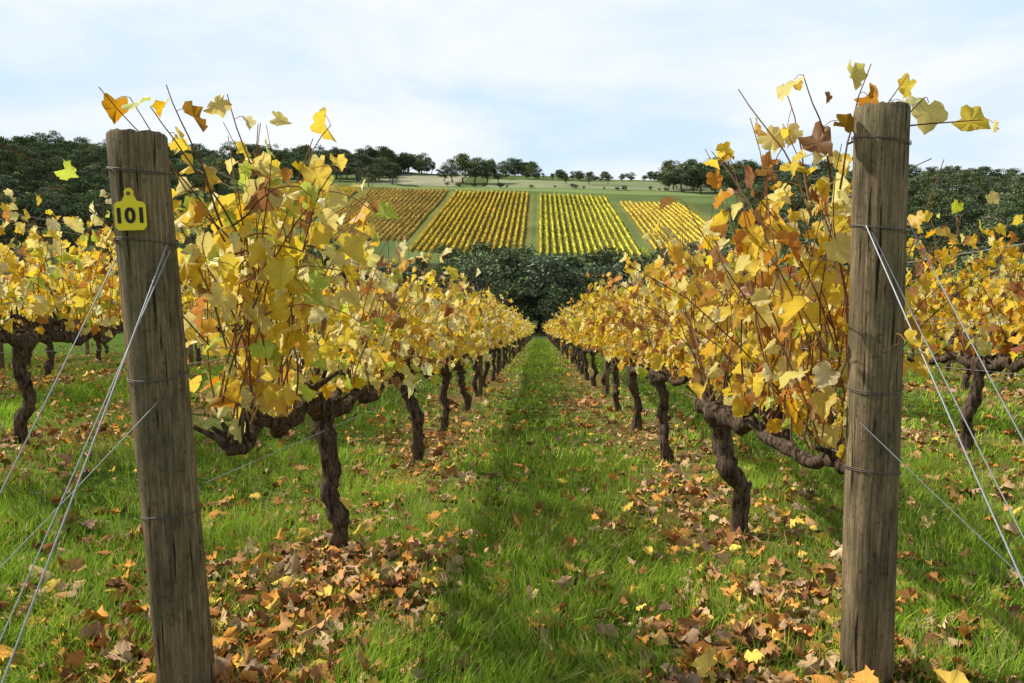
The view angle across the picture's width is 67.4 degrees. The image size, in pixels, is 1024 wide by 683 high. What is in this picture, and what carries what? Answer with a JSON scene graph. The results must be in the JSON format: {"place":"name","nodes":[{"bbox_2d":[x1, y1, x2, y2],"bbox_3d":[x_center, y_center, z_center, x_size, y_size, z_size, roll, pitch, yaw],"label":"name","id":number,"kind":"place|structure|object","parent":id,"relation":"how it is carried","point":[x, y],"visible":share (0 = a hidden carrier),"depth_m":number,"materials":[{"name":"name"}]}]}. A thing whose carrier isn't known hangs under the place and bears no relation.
{"place":"outdoors","nodes":[
{"label":"outdoors","id":0,"kind":"place"},
{"bbox_2d":[0,401,1023,682],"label":"grass","id":1,"kind":"structure","parent":0,"point":[502,637],"depth_m":3.76,"materials":[{"name":"green plant"}]},
{"bbox_2d":[0,164,1023,682],"bbox_3d":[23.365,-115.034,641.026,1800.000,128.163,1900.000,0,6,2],"label":"ground","id":2,"kind":"structure","parent":0,"point":[700,204],"depth_m":8.80,"materials":[{"name":"green plant"}]},
{"bbox_2d":[4,286,234,355],"bbox_3d":[-11.446,-0.601,18.731,1.558,5.093,31.937,0,6,2],"label":"grapevine row","id":3,"kind":"object","parent":2,"relation":"on","point":[106,347],"visible":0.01,"depth_m":20.45,"materials":[{"name":"yellow plant"}]},
{"bbox_2d":[0,263,243,370],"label":"grapevine row","id":4,"kind":"object","parent":2,"relation":"on","point":[17,327],"visible":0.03,"depth_m":14.17,"materials":[{"name":"yellow plant"}]},
{"bbox_2d":[106,128,215,682],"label":"wooden end post","id":5,"kind":"object","parent":2,"relation":"on","point":[157,370],"visible":0.98,"depth_m":2.44,"materials":[{"name":"brown wood"}]},
{"bbox_2d":[0,256,116,493],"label":"guy wire","id":6,"kind":"object","parent":5,"relation":"attached to","point":[58,375],"visible":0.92,"depth_m":2.19,"materials":[{"name":"grey metal"}]},
{"bbox_2d":[1,243,167,682],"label":"guy wire","id":7,"kind":"object","parent":5,"relation":"attached to","point":[38,587],"visible":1,"depth_m":1.93,"materials":[{"name":"silver metal"}]},
{"bbox_2d":[0,250,170,641],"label":"guy wire","id":8,"kind":"object","parent":5,"relation":"attached to","point":[77,464],"visible":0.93,"depth_m":1.98,"materials":[{"name":"silver metal"}]},
{"bbox_2d":[0,382,176,567],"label":"guy wire","id":9,"kind":"object","parent":5,"relation":"attached to","point":[78,486],"visible":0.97,"depth_m":2.29,"materials":[{"name":"silver metal"}]},
{"bbox_2d":[114,188,146,230],"bbox_3d":[-1.155,-0.400,2.321,0.092,0.126,0.008,-2,6,-5],"label":"number tag","id":10,"kind":"object","parent":5,"relation":"attached to","point":[129,211],"visible":1,"depth_m":2.32,"materials":[{"name":"plastic"}]},
{"bbox_2d":[0,223,362,382],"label":"grapevine row","id":11,"kind":"object","parent":2,"relation":"on","point":[48,366],"visible":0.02,"depth_m":10.36,"materials":[{"name":"yellow plant"}]},
{"bbox_2d":[0,186,443,444],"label":"grapevine row","id":12,"kind":"object","parent":2,"relation":"on","point":[82,296],"visible":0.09,"depth_m":6.26,"materials":[{"name":"yellow plant"}]},
{"bbox_2d":[0,85,458,548],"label":"grapevine","id":13,"kind":"object","parent":2,"relation":"on","point":[271,257],"visible":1,"depth_m":2.91,"materials":[{"name":"yellow plant"}]},
{"bbox_2d":[175,184,356,227],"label":"hillside vineyard","id":14,"kind":"object","parent":2,"relation":"on","point":[233,206],"visible":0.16,"depth_m":431.66,"materials":[{"name":"yellow plant"}]},
{"bbox_2d":[177,159,535,482],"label":"grapevine row","id":15,"kind":"object","parent":2,"relation":"on","point":[504,326],"visible":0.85,"depth_m":14.26,"materials":[{"name":"yellow plant"}]},
{"bbox_2d":[298,187,447,240],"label":"hillside vineyard","id":16,"kind":"object","parent":2,"relation":"on","point":[372,190],"visible":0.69,"depth_m":425.27,"materials":[{"name":"yellow plant"}]},
{"bbox_2d":[292,230,492,466],"bbox_3d":[-0.903,0.168,6.602,1.347,2.116,3.693,0,6,2],"label":"grapevine","id":17,"kind":"object","parent":2,"relation":"on","point":[424,330],"visible":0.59,"depth_m":6.42,"materials":[{"name":"yellow plant"}]},
{"bbox_2d":[435,165,448,180],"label":"hill tree","id":18,"kind":"object","parent":2,"relation":"on","point":[441,172],"visible":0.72,"depth_m":590.77,"materials":[{"name":"green plant"}]},
{"bbox_2d":[375,261,517,430],"bbox_3d":[-0.706,0.105,9.175,1.476,2.113,3.154,0,6,2],"label":"grapevine","id":19,"kind":"object","parent":2,"relation":"on","point":[449,361],"visible":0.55,"depth_m":9.24,"materials":[{"name":"yellow plant"}]},
{"bbox_2d":[441,158,465,182],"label":"hill tree","id":20,"kind":"object","parent":2,"relation":"on","point":[450,170],"visible":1,"depth_m":575.36,"materials":[{"name":"green plant"}]},
{"bbox_2d":[453,152,473,182],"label":"hill tree","id":21,"kind":"object","parent":2,"relation":"on","point":[462,157],"visible":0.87,"depth_m":578.24,"materials":[{"name":"green plant"}]},
{"bbox_2d":[409,189,528,251],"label":"hillside vineyard","id":22,"kind":"object","parent":2,"relation":"on","point":[470,225],"visible":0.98,"depth_m":388.67,"materials":[{"name":"yellow plant"}]},
{"bbox_2d":[460,157,489,182],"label":"hill tree","id":23,"kind":"object","parent":2,"relation":"on","point":[472,171],"visible":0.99,"depth_m":575.99,"materials":[{"name":"green plant"}]},
{"bbox_2d":[475,160,500,182],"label":"hill tree","id":24,"kind":"object","parent":2,"relation":"on","point":[488,171],"visible":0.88,"depth_m":580.06,"materials":[{"name":"green plant"}]},
{"bbox_2d":[491,166,506,182],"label":"hill tree","id":25,"kind":"object","parent":2,"relation":"on","point":[497,176],"visible":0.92,"depth_m":585.27,"materials":[{"name":"green plant"}]},
{"bbox_2d":[0,130,1008,191],"bbox_3d":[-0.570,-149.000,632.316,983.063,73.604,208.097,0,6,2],"label":"skyline trees","id":26,"kind":"object","parent":2,"relation":"on","point":[405,161],"visible":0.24,"depth_m":670.27,"materials":[{"name":"green plant"}]},
{"bbox_2d":[0,343,1023,682],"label":"fallen leaves","id":27,"kind":"object","parent":2,"relation":"on","point":[260,645],"visible":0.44,"depth_m":3.63,"materials":[{"name":"brown plant"}]},
{"bbox_2d":[0,347,1023,473],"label":"grass","id":28,"kind":"structure","parent":2,"relation":"on","point":[79,391],"depth_m":8.79,"materials":[{"name":"green plant"}]},
{"bbox_2d":[0,136,1023,257],"bbox_3d":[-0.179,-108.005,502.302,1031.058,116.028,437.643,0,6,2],"label":"hill woodland","id":29,"kind":"object","parent":2,"relation":"on","point":[975,188],"visible":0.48,"depth_m":464.85,"materials":[{"name":"green plant"}]},
{"bbox_2d":[44,218,1023,335],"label":"valley woodland","id":30,"kind":"object","parent":2,"relation":"on","point":[541,291],"visible":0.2,"depth_m":153.34,"materials":[{"name":"green plant"}]},
{"bbox_2d":[582,171,594,184],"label":"hill tree","id":31,"kind":"object","parent":2,"relation":"on","point":[589,175],"visible":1,"depth_m":592.08,"materials":[{"name":"green plant"}]},
{"bbox_2d":[539,192,641,254],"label":"hillside vineyard","id":32,"kind":"object","parent":2,"relation":"on","point":[632,241],"visible":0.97,"depth_m":378.22,"materials":[{"name":"yellow plant"}]},
{"bbox_2d":[604,174,612,181],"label":"hill tree","id":33,"kind":"object","parent":2,"relation":"on","point":[608,177],"visible":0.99,"depth_m":587.08,"materials":[{"name":"green plant"}]},
{"bbox_2d":[577,255,669,430],"bbox_3d":[1.512,0.001,9.668,1.432,2.289,2.960,0,6,2],"label":"grapevine","id":34,"kind":"object","parent":2,"relation":"on","point":[630,360],"visible":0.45,"depth_m":9.35,"materials":[{"name":"yellow plant"}]},
{"bbox_2d":[655,170,676,190],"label":"hill tree","id":35,"kind":"object","parent":2,"relation":"on","point":[666,178],"visible":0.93,"depth_m":538.12,"materials":[{"name":"green plant"}]},
{"bbox_2d":[620,200,734,249],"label":"hillside vineyard","id":36,"kind":"object","parent":2,"relation":"on","point":[679,213],"visible":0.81,"depth_m":397.98,"materials":[{"name":"yellow plant"}]},
{"bbox_2d":[666,162,690,191],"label":"hill tree","id":37,"kind":"object","parent":2,"relation":"on","point":[681,168],"visible":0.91,"depth_m":531.56,"materials":[{"name":"green plant"}]},
{"bbox_2d":[587,216,774,462],"bbox_3d":[1.413,0.036,7.425,1.290,2.315,3.399,0,6,2],"label":"grapevine","id":38,"kind":"object","parent":2,"relation":"on","point":[658,379],"visible":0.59,"depth_m":7.08,"materials":[{"name":"yellow plant"}]},
{"bbox_2d":[678,168,703,192],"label":"hill tree","id":39,"kind":"object","parent":2,"relation":"on","point":[693,184],"visible":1,"depth_m":525.78,"materials":[{"name":"green plant"}]},
{"bbox_2d":[691,161,715,191],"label":"hill tree","id":40,"kind":"object","parent":2,"relation":"on","point":[701,166],"visible":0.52,"depth_m":531.60,"materials":[{"name":"green plant"}]},
{"bbox_2d":[701,169,728,192],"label":"hill tree","id":41,"kind":"object","parent":2,"relation":"on","point":[706,178],"visible":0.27,"depth_m":526.74,"materials":[{"name":"green plant"}]},
{"bbox_2d":[542,158,931,473],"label":"grapevine row","id":42,"kind":"object","parent":2,"relation":"on","point":[559,328],"visible":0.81,"depth_m":15.52,"materials":[{"name":"yellow plant"}]},
{"bbox_2d":[569,59,998,540],"bbox_3d":[1.155,0.062,4.181,1.611,2.442,4.120,0,6,2],"label":"grapevine","id":43,"kind":"object","parent":2,"relation":"on","point":[755,253],"visible":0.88,"depth_m":3.08,"materials":[{"name":"yellow plant"}]},
{"bbox_2d":[628,190,1023,453],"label":"grapevine row","id":44,"kind":"object","parent":2,"relation":"on","point":[957,350],"visible":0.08,"depth_m":6.65,"materials":[{"name":"yellow plant"}]},
{"bbox_2d":[712,244,1023,391],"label":"grapevine row","id":45,"kind":"object","parent":2,"relation":"on","point":[965,384],"visible":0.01,"depth_m":11.45,"materials":[{"name":"yellow plant"}]},
{"bbox_2d":[839,101,911,682],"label":"wooden end post","id":46,"kind":"object","parent":2,"relation":"on","point":[882,141],"visible":0.99,"depth_m":2.56,"materials":[{"name":"brown wood"}]},
{"bbox_2d":[858,421,1023,578],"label":"guy wire","id":47,"kind":"object","parent":46,"relation":"attached to","point":[940,499],"visible":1,"depth_m":2.40,"materials":[{"name":"silver metal"}]},
{"bbox_2d":[866,225,1023,585],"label":"guy wire","id":48,"kind":"object","parent":46,"relation":"attached to","point":[987,502],"visible":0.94,"depth_m":2.06,"materials":[{"name":"grey metal"}]},
{"bbox_2d":[872,232,1023,538],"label":"guy wire","id":49,"kind":"object","parent":46,"relation":"attached to","point":[949,388],"visible":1,"depth_m":2.16,"materials":[{"name":"grey metal"}]},
{"bbox_2d":[907,220,1023,441],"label":"guy wire","id":50,"kind":"object","parent":46,"relation":"attached to","point":[967,334],"visible":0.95,"depth_m":2.30,"materials":[{"name":"grey metal"}]},
{"bbox_2d":[831,283,1023,362],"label":"grapevine row","id":51,"kind":"object","parent":2,"relation":"on","point":[952,361],"depth_m":21.52,"materials":[{"name":"yellow plant"}]},
{"bbox_2d":[904,275,1021,378],"bbox_3d":[9.636,-0.395,18.875,1.888,4.888,32.291,0,6,2],"label":"grapevine row","id":52,"kind":"object","parent":2,"relation":"on","point":[948,363],"depth_m":16.17,"materials":[{"name":"yellow plant"}]},
{"bbox_2d":[0,0,1023,189],"label":"sky","id":53,"kind":"structure","parent":0,"point":[615,87],"materials":[{"name":"white"}]},
{"bbox_2d":[464,338,611,372],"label":"grass","id":54,"kind":"structure","parent":0,"point":[542,357],"depth_m":29.81,"materials":[{"name":"green plant"}]}
]}

